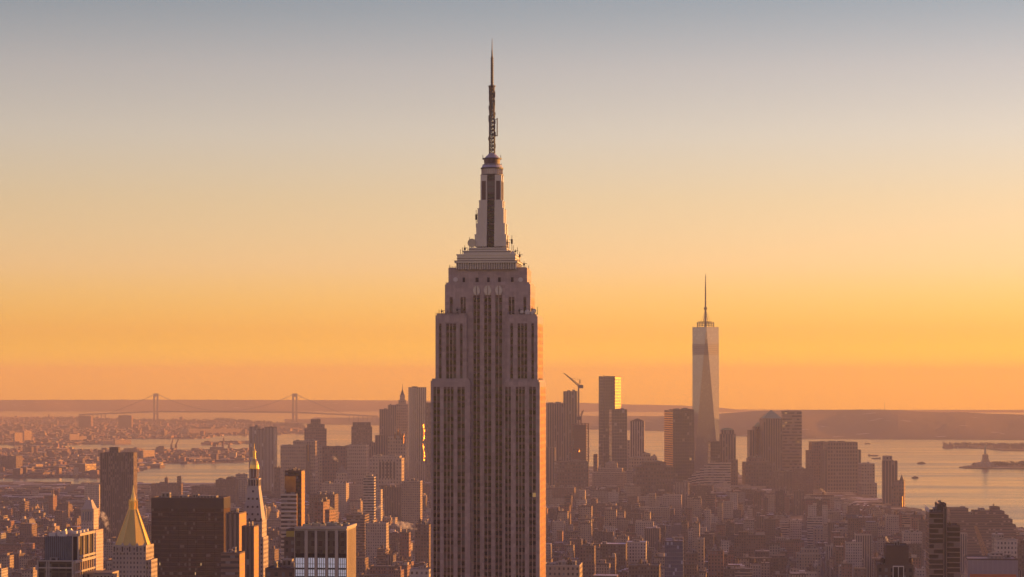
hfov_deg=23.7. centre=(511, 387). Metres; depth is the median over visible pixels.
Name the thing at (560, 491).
building
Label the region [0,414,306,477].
shore houses
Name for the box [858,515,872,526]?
building
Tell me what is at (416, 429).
skyscraper
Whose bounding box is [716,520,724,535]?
city building
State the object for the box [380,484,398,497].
city building
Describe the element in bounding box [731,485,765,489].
city building
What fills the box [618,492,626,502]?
city building
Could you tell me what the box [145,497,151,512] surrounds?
city building
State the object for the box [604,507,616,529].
city building
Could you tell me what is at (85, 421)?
building
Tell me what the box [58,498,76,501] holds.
city building
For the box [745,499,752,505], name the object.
city building
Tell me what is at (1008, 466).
land
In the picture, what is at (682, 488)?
building
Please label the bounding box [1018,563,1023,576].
city building
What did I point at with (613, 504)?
building
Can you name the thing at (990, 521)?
building
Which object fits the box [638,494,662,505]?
city building
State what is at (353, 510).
city building
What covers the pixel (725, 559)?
city building
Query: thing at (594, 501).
city building
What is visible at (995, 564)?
building
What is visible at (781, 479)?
building
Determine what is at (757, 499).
city building
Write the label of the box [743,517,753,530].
city building
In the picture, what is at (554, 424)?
skyscraper
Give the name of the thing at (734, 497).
city building
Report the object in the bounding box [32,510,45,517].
city building
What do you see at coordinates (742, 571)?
city building
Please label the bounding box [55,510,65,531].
city building
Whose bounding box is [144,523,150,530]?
city building
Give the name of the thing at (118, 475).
skyscraper
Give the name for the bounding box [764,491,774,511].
city building
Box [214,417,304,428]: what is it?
woods
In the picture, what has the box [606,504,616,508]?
city building
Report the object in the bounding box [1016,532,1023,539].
city building
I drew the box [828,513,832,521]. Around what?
city building
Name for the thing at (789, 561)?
city building
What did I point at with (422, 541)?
building
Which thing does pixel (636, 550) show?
building
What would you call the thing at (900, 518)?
city building
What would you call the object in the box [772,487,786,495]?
building
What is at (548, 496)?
city building
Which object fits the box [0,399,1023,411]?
hills
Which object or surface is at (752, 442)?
skyscraper
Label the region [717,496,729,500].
city building
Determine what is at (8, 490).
city blocks
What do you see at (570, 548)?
city building
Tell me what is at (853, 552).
city building
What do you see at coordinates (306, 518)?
city building
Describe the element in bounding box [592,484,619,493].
city building
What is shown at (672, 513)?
city building
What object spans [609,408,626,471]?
skyscraper
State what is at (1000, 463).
woods
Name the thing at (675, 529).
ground
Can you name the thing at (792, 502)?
city building
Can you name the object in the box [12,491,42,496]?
city building
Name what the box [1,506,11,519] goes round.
city building
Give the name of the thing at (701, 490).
building
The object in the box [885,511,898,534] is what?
city building
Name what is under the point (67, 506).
city building
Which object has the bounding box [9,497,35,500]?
city building
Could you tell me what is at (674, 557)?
building
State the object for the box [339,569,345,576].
window
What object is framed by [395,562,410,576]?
city building
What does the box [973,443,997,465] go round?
statue
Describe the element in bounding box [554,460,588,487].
building
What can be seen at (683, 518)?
city building
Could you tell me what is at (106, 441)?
building
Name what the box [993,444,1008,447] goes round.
pier building
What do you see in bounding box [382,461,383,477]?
tall window
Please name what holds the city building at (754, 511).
on the ground
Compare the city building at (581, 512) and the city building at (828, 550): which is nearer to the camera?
the city building at (828, 550)
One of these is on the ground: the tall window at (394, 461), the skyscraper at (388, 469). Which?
the skyscraper at (388, 469)
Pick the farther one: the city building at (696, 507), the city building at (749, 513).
the city building at (696, 507)
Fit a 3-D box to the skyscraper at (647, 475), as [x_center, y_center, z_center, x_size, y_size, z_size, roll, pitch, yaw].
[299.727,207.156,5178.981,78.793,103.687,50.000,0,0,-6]
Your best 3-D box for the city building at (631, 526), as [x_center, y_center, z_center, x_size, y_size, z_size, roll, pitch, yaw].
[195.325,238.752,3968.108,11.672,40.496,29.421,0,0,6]
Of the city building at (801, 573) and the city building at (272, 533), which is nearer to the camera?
the city building at (801, 573)
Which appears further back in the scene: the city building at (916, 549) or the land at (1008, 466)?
the land at (1008, 466)
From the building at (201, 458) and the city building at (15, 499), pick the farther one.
the building at (201, 458)
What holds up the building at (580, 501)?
on the ground
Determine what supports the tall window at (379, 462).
in the skyscraper at (388, 469)
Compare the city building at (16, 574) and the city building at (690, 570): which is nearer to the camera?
the city building at (690, 570)
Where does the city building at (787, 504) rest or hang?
on the ground
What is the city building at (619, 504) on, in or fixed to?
on the ground
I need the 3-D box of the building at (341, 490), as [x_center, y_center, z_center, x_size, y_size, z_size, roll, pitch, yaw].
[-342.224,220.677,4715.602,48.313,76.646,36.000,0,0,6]
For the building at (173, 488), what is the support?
on the ground
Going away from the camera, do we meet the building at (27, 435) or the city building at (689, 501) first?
the city building at (689, 501)
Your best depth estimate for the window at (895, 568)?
1348.50 m
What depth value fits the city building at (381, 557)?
3195.24 m
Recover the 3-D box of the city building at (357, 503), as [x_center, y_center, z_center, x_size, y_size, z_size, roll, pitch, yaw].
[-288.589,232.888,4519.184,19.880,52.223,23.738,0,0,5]
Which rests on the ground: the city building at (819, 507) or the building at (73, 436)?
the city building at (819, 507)
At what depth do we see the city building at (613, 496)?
4890.96 m
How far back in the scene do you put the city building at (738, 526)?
3968.06 m
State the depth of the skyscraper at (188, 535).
2057.12 m
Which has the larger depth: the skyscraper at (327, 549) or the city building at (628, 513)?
the city building at (628, 513)
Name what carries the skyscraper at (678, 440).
on the ground
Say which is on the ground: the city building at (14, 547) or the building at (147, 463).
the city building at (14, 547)
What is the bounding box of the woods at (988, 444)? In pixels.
[942,442,1023,446]
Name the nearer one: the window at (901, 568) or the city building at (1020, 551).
the window at (901, 568)
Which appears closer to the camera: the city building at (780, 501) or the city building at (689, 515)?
the city building at (689, 515)
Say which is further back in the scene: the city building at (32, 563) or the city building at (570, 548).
the city building at (570, 548)
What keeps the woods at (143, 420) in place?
on the land at (117, 427)
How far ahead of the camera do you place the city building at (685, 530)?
3582.04 m
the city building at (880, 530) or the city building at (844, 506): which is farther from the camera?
the city building at (844, 506)
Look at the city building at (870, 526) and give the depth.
3869.09 m
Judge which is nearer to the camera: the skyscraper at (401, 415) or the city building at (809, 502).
the city building at (809, 502)
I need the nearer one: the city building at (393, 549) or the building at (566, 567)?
the building at (566, 567)
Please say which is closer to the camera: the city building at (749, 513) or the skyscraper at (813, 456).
the city building at (749, 513)
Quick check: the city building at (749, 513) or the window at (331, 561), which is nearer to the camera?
the window at (331, 561)
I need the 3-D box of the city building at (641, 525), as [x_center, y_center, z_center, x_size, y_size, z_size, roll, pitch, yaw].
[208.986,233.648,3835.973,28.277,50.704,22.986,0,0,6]
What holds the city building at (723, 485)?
on the ground
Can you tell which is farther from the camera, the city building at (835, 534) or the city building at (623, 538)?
the city building at (835, 534)
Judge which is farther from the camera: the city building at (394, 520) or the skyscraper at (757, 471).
the skyscraper at (757, 471)
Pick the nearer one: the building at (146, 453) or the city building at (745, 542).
the city building at (745, 542)
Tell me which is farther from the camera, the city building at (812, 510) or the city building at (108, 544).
the city building at (812, 510)
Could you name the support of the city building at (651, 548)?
on the ground
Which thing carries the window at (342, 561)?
in the skyscraper at (327, 549)
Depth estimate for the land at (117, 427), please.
13517.84 m
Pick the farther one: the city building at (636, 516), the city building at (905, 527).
the city building at (636, 516)
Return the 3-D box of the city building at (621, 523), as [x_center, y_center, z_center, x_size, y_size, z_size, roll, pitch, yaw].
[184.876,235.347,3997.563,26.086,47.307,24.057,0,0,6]
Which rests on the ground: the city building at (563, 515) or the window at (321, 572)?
the city building at (563, 515)
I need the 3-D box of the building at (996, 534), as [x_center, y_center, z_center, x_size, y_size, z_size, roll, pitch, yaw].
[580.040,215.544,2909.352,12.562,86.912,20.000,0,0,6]
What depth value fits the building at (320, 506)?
2948.79 m
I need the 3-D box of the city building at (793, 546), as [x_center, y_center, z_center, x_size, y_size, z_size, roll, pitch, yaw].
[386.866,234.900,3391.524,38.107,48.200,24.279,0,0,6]
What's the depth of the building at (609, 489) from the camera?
4997.67 m
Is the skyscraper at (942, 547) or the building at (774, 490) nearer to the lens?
the skyscraper at (942, 547)
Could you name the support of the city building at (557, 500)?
on the ground
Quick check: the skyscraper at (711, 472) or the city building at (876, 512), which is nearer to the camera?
the city building at (876, 512)
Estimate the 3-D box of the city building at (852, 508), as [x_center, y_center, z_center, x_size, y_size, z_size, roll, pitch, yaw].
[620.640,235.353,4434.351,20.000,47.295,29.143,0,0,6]
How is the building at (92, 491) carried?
on the ground
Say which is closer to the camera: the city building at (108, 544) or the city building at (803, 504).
the city building at (108, 544)
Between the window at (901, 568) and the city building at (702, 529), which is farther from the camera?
the city building at (702, 529)
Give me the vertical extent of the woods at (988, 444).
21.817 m
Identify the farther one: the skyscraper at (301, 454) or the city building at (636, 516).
the skyscraper at (301, 454)
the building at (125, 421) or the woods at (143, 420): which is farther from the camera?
the woods at (143, 420)
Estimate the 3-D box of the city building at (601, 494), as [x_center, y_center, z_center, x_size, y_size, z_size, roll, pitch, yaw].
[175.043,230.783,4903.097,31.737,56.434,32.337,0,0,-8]
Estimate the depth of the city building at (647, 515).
3951.28 m
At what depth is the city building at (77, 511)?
4283.97 m
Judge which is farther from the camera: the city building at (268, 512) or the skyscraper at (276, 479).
the skyscraper at (276, 479)
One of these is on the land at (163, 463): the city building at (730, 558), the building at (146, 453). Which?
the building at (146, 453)
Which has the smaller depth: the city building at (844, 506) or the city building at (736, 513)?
the city building at (736, 513)
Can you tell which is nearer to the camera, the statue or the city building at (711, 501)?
the city building at (711, 501)
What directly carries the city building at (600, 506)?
on the ground
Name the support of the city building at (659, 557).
on the ground
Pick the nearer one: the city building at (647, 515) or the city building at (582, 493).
the city building at (647, 515)
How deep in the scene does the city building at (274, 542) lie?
3689.75 m
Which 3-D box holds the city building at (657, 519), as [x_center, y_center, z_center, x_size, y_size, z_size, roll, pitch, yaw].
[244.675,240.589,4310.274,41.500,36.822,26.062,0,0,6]
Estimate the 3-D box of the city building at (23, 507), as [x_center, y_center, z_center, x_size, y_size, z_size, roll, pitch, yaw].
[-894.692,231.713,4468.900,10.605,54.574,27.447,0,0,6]
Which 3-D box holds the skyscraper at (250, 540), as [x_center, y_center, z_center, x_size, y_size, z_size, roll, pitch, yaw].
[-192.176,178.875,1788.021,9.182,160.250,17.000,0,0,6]
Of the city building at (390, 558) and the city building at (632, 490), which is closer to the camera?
the city building at (390, 558)
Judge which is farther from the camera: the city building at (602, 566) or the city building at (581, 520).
the city building at (581, 520)
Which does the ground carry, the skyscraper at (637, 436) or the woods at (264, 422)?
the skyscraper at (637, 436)
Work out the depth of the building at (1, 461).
7474.23 m
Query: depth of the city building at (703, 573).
2634.49 m
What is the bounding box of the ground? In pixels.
[57,471,925,576]
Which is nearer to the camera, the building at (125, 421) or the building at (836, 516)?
the building at (836, 516)
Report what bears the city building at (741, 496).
on the ground
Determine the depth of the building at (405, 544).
2999.53 m
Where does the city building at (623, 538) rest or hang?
on the ground
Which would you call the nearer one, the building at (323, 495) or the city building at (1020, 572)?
the city building at (1020, 572)
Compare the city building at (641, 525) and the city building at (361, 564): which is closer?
the city building at (361, 564)
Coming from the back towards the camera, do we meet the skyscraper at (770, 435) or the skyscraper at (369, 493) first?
the skyscraper at (770, 435)
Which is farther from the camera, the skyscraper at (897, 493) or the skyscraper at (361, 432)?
the skyscraper at (361, 432)
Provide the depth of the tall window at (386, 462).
5146.03 m
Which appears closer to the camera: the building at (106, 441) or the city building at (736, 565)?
the city building at (736, 565)
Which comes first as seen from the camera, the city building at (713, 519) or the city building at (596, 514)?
the city building at (596, 514)
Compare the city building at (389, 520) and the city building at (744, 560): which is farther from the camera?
the city building at (389, 520)
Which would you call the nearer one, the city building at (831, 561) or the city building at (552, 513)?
the city building at (831, 561)
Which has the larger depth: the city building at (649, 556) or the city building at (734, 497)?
the city building at (734, 497)
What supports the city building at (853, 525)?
on the ground
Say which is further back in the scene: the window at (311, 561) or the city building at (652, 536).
the city building at (652, 536)
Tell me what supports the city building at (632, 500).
on the ground
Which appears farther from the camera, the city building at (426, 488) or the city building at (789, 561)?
the city building at (426, 488)
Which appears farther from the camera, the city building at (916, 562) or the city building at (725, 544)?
the city building at (725, 544)
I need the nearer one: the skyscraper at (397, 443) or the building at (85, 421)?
the skyscraper at (397, 443)
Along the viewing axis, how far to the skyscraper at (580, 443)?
5503.28 m
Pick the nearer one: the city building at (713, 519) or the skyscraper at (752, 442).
the city building at (713, 519)
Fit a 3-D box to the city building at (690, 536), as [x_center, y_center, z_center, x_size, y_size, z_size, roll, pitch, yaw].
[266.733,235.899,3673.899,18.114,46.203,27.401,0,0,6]
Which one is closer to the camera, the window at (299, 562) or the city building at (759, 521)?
the window at (299, 562)
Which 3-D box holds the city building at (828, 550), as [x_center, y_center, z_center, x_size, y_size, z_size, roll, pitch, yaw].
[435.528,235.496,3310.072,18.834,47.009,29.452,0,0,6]
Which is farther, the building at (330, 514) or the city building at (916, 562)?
the building at (330, 514)
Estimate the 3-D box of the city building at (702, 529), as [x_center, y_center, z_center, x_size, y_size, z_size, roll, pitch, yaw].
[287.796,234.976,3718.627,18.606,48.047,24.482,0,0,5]
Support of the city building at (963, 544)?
on the ground
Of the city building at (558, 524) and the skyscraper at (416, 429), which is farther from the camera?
the skyscraper at (416, 429)
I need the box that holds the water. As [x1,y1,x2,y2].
[0,411,1023,527]
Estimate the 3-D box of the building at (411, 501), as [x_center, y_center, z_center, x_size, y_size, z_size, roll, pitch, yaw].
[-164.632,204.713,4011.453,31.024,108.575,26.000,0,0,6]
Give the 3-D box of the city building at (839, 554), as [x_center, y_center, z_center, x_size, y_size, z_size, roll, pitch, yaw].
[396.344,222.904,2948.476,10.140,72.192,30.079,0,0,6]
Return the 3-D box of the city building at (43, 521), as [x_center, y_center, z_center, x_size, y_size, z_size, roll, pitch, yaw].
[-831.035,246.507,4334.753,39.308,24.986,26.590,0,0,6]
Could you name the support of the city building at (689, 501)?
on the ground
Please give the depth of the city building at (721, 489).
5061.28 m
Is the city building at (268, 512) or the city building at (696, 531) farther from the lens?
the city building at (268, 512)
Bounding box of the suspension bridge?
[79,393,378,421]
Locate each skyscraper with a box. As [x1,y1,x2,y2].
[37,528,118,576]
[78,495,102,569]
[100,447,136,547]
[107,486,156,576]
[151,492,229,576]
[226,508,245,550]
[242,521,258,576]
[244,446,267,576]
[249,425,276,491]
[274,466,279,494]
[280,439,317,494]
[281,467,304,562]
[294,521,356,576]
[304,419,326,445]
[318,445,346,490]
[334,465,350,482]
[347,443,368,484]
[351,422,371,444]
[363,472,375,521]
[366,434,390,457]
[369,454,403,488]
[379,404,395,435]
[388,430,406,479]
[396,384,407,478]
[408,386,425,482]
[425,403,430,481]
[431,49,545,576]
[546,402,562,460]
[546,447,555,484]
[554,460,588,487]
[563,390,577,460]
[569,423,589,461]
[593,453,597,471]
[599,375,620,467]
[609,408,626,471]
[627,440,629,469]
[628,452,656,469]
[630,418,644,456]
[633,460,672,493]
[664,408,693,484]
[688,461,730,487]
[692,274,718,474]
[708,440,719,461]
[719,428,735,461]
[731,458,737,484]
[742,456,771,487]
[747,422,758,457]
[759,410,781,470]
[781,411,801,470]
[806,441,824,489]
[820,441,860,492]
[858,462,876,497]
[882,455,897,503]
[891,475,904,506]
[925,500,959,576]
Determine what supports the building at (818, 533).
on the ground
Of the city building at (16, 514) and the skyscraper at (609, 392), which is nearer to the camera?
the city building at (16, 514)
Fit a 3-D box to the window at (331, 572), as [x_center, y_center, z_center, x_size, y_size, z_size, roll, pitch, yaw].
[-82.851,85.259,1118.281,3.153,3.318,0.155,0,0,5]
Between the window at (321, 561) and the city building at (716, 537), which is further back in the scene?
the city building at (716, 537)
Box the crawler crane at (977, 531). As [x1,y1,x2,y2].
[974,526,987,555]
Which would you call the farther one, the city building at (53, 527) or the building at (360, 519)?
the city building at (53, 527)
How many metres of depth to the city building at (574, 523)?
4151.75 m
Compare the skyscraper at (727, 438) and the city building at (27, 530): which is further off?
the skyscraper at (727, 438)
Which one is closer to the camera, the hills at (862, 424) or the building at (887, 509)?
the building at (887, 509)
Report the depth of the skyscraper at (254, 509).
2133.96 m
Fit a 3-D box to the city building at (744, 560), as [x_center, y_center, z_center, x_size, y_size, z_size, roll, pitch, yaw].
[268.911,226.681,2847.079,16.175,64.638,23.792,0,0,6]
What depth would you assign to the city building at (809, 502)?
4427.71 m
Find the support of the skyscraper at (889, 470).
on the ground
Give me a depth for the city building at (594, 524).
3880.57 m
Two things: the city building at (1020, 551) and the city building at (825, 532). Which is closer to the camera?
the city building at (1020, 551)
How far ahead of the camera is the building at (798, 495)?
4899.28 m
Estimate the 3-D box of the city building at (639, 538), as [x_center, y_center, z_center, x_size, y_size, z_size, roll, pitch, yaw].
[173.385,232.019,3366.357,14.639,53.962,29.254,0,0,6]
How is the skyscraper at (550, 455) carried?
on the ground
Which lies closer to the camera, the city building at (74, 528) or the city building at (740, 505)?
the city building at (74, 528)
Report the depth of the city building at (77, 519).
4237.95 m
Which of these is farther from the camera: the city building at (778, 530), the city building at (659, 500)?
the city building at (659, 500)
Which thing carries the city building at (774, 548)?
on the ground
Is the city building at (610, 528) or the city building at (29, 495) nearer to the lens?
the city building at (610, 528)
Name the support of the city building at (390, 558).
on the ground
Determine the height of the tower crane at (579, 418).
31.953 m
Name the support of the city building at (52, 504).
on the ground
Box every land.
[0,417,301,444]
[0,447,248,477]
[942,445,1023,450]
[959,464,1023,468]
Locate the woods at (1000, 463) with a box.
[992,460,1023,465]
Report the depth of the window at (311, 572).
1119.04 m
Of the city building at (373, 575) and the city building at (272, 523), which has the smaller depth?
the city building at (373, 575)
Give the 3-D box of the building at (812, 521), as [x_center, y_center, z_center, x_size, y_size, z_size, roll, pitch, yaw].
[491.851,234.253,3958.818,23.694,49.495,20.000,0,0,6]
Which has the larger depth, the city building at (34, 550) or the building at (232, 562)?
the city building at (34, 550)
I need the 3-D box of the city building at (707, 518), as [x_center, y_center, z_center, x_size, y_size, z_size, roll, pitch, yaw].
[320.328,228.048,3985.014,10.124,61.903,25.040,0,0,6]
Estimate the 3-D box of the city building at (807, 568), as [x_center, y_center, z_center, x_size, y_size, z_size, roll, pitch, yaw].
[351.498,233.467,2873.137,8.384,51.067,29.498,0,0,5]
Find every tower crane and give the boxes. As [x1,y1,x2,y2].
[564,373,582,422]
[577,410,583,423]
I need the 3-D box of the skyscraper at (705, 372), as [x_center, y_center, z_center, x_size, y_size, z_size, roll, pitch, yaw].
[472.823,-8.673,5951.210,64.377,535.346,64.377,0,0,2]
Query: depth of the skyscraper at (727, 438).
5749.18 m
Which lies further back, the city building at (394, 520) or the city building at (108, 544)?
the city building at (394, 520)
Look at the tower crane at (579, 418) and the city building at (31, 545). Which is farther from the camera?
the tower crane at (579, 418)
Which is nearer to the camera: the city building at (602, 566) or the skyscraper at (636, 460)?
the city building at (602, 566)
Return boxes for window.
[295,558,304,567]
[295,569,304,575]
[308,558,314,567]
[308,569,314,575]
[318,558,324,567]
[318,569,324,576]
[328,558,334,567]
[328,569,334,576]
[339,558,345,567]
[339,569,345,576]
[379,462,380,477]
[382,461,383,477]
[386,462,387,477]
[393,461,394,477]
[487,173,494,247]
[893,566,898,576]
[898,566,903,576]
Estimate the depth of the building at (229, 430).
13402.72 m
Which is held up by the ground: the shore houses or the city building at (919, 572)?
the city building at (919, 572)
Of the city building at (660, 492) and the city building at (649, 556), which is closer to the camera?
the city building at (649, 556)
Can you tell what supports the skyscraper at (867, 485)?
on the ground
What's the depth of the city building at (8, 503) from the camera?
5024.38 m
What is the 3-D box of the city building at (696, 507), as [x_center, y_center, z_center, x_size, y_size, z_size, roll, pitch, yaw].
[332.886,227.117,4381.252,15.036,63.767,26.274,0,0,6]
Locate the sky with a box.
[0,0,1023,409]
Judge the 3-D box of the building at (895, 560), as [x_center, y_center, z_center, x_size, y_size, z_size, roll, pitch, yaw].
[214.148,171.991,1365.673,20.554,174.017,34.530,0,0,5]
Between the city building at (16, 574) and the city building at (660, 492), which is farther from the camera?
the city building at (660, 492)
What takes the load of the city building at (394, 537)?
on the ground
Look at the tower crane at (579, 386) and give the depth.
5786.27 m
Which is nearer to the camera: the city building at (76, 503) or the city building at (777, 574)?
the city building at (777, 574)
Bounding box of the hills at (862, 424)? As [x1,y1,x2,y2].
[284,409,1023,439]
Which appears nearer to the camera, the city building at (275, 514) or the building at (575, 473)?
the city building at (275, 514)
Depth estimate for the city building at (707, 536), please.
3500.19 m
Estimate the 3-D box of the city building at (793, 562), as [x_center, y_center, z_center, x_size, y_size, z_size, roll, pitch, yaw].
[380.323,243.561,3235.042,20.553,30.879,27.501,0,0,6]
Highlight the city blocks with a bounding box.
[0,466,1023,576]
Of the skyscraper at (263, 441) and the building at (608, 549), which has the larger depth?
the skyscraper at (263, 441)
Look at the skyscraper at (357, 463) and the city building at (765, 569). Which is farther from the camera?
the skyscraper at (357, 463)
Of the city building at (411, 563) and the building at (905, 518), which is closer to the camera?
the city building at (411, 563)
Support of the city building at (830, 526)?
on the ground
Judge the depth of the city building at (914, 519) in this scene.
3675.72 m
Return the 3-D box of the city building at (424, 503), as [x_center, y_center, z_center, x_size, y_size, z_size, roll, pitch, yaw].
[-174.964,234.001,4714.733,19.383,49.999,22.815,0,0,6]
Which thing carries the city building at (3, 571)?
on the ground
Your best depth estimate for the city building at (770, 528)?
3648.83 m
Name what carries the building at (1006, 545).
on the ground
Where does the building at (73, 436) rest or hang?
on the land at (117, 427)
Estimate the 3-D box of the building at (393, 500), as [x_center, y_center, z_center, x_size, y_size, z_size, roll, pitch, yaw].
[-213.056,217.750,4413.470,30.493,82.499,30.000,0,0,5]
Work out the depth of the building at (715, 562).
2749.26 m
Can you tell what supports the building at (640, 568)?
on the ground
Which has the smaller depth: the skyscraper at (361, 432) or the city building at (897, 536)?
the city building at (897, 536)
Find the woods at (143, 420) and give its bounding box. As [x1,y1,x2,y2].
[40,417,215,423]
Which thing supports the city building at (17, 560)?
on the ground
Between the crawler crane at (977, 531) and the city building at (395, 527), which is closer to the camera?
the crawler crane at (977, 531)
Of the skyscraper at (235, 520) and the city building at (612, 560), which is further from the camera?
the city building at (612, 560)
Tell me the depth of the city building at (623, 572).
2800.83 m
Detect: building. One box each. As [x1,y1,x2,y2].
[0,456,3,466]
[0,518,13,526]
[0,532,16,535]
[0,533,5,542]
[0,539,26,554]
[0,553,13,576]
[0,564,7,576]
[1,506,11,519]
[1,526,11,531]
[2,501,17,505]
[3,455,21,468]
[5,532,17,542]
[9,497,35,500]
[10,549,24,568]
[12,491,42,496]
[12,568,27,576]
[13,433,22,442]
[13,510,18,519]
[19,499,28,518]
[19,519,36,542]
[19,553,35,568]
[20,539,34,548]
[21,516,33,522]
[21,565,36,576]
[22,431,31,440]
[27,549,42,555]
[28,557,39,567]
[30,536,44,546]
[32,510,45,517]
[32,545,44,553]
[35,519,54,525]
[37,526,47,533]
[43,502,47,514]
[48,494,56,515]
[48,523,59,530]
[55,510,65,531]
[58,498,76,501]
[58,502,71,517]
[66,501,83,505]
[67,522,80,530]
[68,434,78,439]
[72,516,80,525]
[74,508,81,516]
[79,416,92,427]
[84,483,99,508]
[100,440,112,443]
[104,539,115,558]
[110,537,117,541]
[113,439,130,443]
[118,415,132,427]
[137,462,155,464]
[141,450,154,457]
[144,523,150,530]
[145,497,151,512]
[151,476,182,496]
[181,428,239,433]
[191,457,210,458]
[191,484,215,495]
[216,476,238,504]
[221,547,244,576]
[236,473,246,503]
[264,506,270,519]
[265,559,293,576]
[267,493,280,498]
[267,503,275,510]
[267,520,280,526]
[267,529,279,539]
[268,546,278,564]
[270,510,279,519]
[271,537,277,547]
[284,528,294,558]
[305,514,308,522]
[309,491,337,522]
[315,499,326,522]
[321,481,348,517]
[324,497,329,508]
[325,507,335,522]
[346,512,368,556]
[349,482,362,512]
[350,498,362,512]
[351,506,358,512]
[356,551,367,573]
[359,570,389,576]
[365,520,388,564]
[370,564,394,576]
[376,489,382,521]
[377,544,387,565]
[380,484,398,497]
[384,517,391,524]
[385,485,401,521]
[385,515,396,524]
[385,550,395,565]
[389,524,401,531]
[389,530,399,549]
[389,545,396,553]
[393,566,403,576]
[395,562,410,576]
[398,541,412,554]
[400,529,410,560]
[402,478,421,536]
[403,557,413,567]
[410,564,430,576]
[414,562,427,566]
[415,519,430,566]
[422,483,430,497]
[422,495,426,510]
[546,488,551,506]
[546,508,547,534]
[546,541,551,557]
[546,556,581,576]
[548,507,556,520]
[549,485,575,506]
[552,495,563,505]
[552,519,564,541]
[552,542,566,550]
[557,528,562,541]
[558,509,568,530]
[559,550,566,559]
[560,503,570,512]
[564,493,572,519]
[565,531,577,539]
[566,541,573,557]
[569,536,582,559]
[571,521,577,525]
[576,486,595,498]
[576,497,585,508]
[578,515,591,535]
[579,487,585,498]
[579,504,584,518]
[580,520,591,542]
[580,539,595,576]
[583,503,591,518]
[590,488,607,502]
[591,498,597,511]
[592,461,625,489]
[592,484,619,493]
[592,511,600,516]
[592,517,604,530]
[592,519,596,529]
[592,528,602,543]
[592,570,617,576]
[594,516,600,530]
[596,547,599,562]
[596,559,609,573]
[597,503,605,512]
[598,485,618,493]
[598,501,622,508]
[600,541,626,573]
[602,502,616,505]
[602,528,613,541]
[603,522,614,538]
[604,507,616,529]
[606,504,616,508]
[608,490,618,502]
[608,553,615,573]
[616,516,632,531]
[616,534,628,541]
[617,507,624,517]
[617,566,627,576]
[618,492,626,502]
[622,505,631,510]
[622,528,636,540]
[624,483,640,500]
[624,509,644,517]
[626,469,632,483]
[626,539,646,567]
[628,495,637,509]
[628,521,635,532]
[628,559,659,576]
[631,513,641,523]
[632,535,642,540]
[635,519,653,539]
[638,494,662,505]
[638,499,645,505]
[639,491,669,523]
[642,513,661,522]
[645,509,650,520]
[645,526,659,551]
[647,550,652,562]
[648,547,654,561]
[653,483,671,492]
[654,552,664,565]
[655,489,673,495]
[660,524,665,538]
[660,566,664,576]
[663,493,681,521]
[665,537,683,576]
[670,505,674,522]
[675,480,688,513]
[681,514,686,534]
[682,519,687,551]
[684,560,697,576]
[685,508,691,524]
[685,535,703,576]
[687,492,697,517]
[688,528,692,548]
[689,484,712,512]
[692,520,699,551]
[693,496,700,523]
[699,567,706,576]
[700,527,706,532]
[700,531,713,554]
[705,508,710,530]
[706,492,715,514]
[708,547,723,576]
[711,514,716,522]
[712,482,729,491]
[714,532,725,544]
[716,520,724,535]
[717,487,732,491]
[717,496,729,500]
[717,501,722,523]
[721,536,728,553]
[723,500,732,517]
[723,516,732,523]
[724,551,727,568]
[724,566,734,576]
[725,520,734,542]
[727,489,744,510]
[727,559,741,568]
[728,551,733,563]
[730,489,737,509]
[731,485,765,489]
[733,509,740,519]
[734,531,764,563]
[735,523,742,533]
[735,554,748,567]
[735,565,752,576]
[738,502,742,515]
[741,488,760,493]
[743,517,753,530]
[745,494,753,500]
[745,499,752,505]
[747,506,752,518]
[749,554,785,576]
[750,505,757,519]
[750,558,760,576]
[754,491,760,512]
[755,548,786,564]
[756,513,764,530]
[761,559,769,576]
[763,495,767,513]
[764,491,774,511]
[764,516,775,546]
[769,541,779,556]
[772,470,791,493]
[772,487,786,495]
[772,571,785,576]
[774,515,779,527]
[775,493,789,514]
[776,489,783,514]
[776,527,780,536]
[776,539,803,557]
[780,520,788,537]
[787,556,795,567]
[789,570,806,576]
[790,518,800,539]
[790,558,795,567]
[790,567,816,576]
[791,493,809,511]
[792,467,812,493]
[793,489,803,514]
[796,546,820,576]
[802,498,804,520]
[805,498,829,527]
[806,563,813,571]
[807,516,821,545]
[808,502,827,523]
[810,492,833,510]
[813,524,861,545]
[816,498,821,515]
[823,523,826,541]
[825,543,832,575]
[827,519,833,544]
[828,509,840,521]
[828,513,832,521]
[829,556,832,576]
[831,531,839,542]
[833,537,844,576]
[834,502,840,510]
[835,542,843,576]
[838,520,846,526]
[841,501,852,511]
[841,560,851,576]
[845,513,861,519]
[845,540,861,576]
[847,504,858,513]
[847,516,860,541]
[853,567,865,576]
[854,529,871,576]
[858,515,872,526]
[865,521,875,536]
[872,507,879,518]
[872,552,879,576]
[873,505,890,514]
[874,540,913,576]
[877,525,884,536]
[877,534,884,553]
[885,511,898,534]
[885,533,892,542]
[893,532,901,542]
[896,510,901,526]
[899,524,909,533]
[901,511,922,526]
[902,529,921,543]
[904,541,921,568]
[909,554,920,571]
[910,511,923,530]
[915,567,925,576]
[918,515,925,548]
[943,444,952,447]
[947,504,1015,555]
[960,532,966,572]
[964,552,1017,576]
[992,531,1003,551]
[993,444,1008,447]
[994,537,1016,557]
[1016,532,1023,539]
[1017,539,1023,567]
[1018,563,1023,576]
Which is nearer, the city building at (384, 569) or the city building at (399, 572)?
the city building at (399, 572)
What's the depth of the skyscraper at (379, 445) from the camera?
5951.50 m

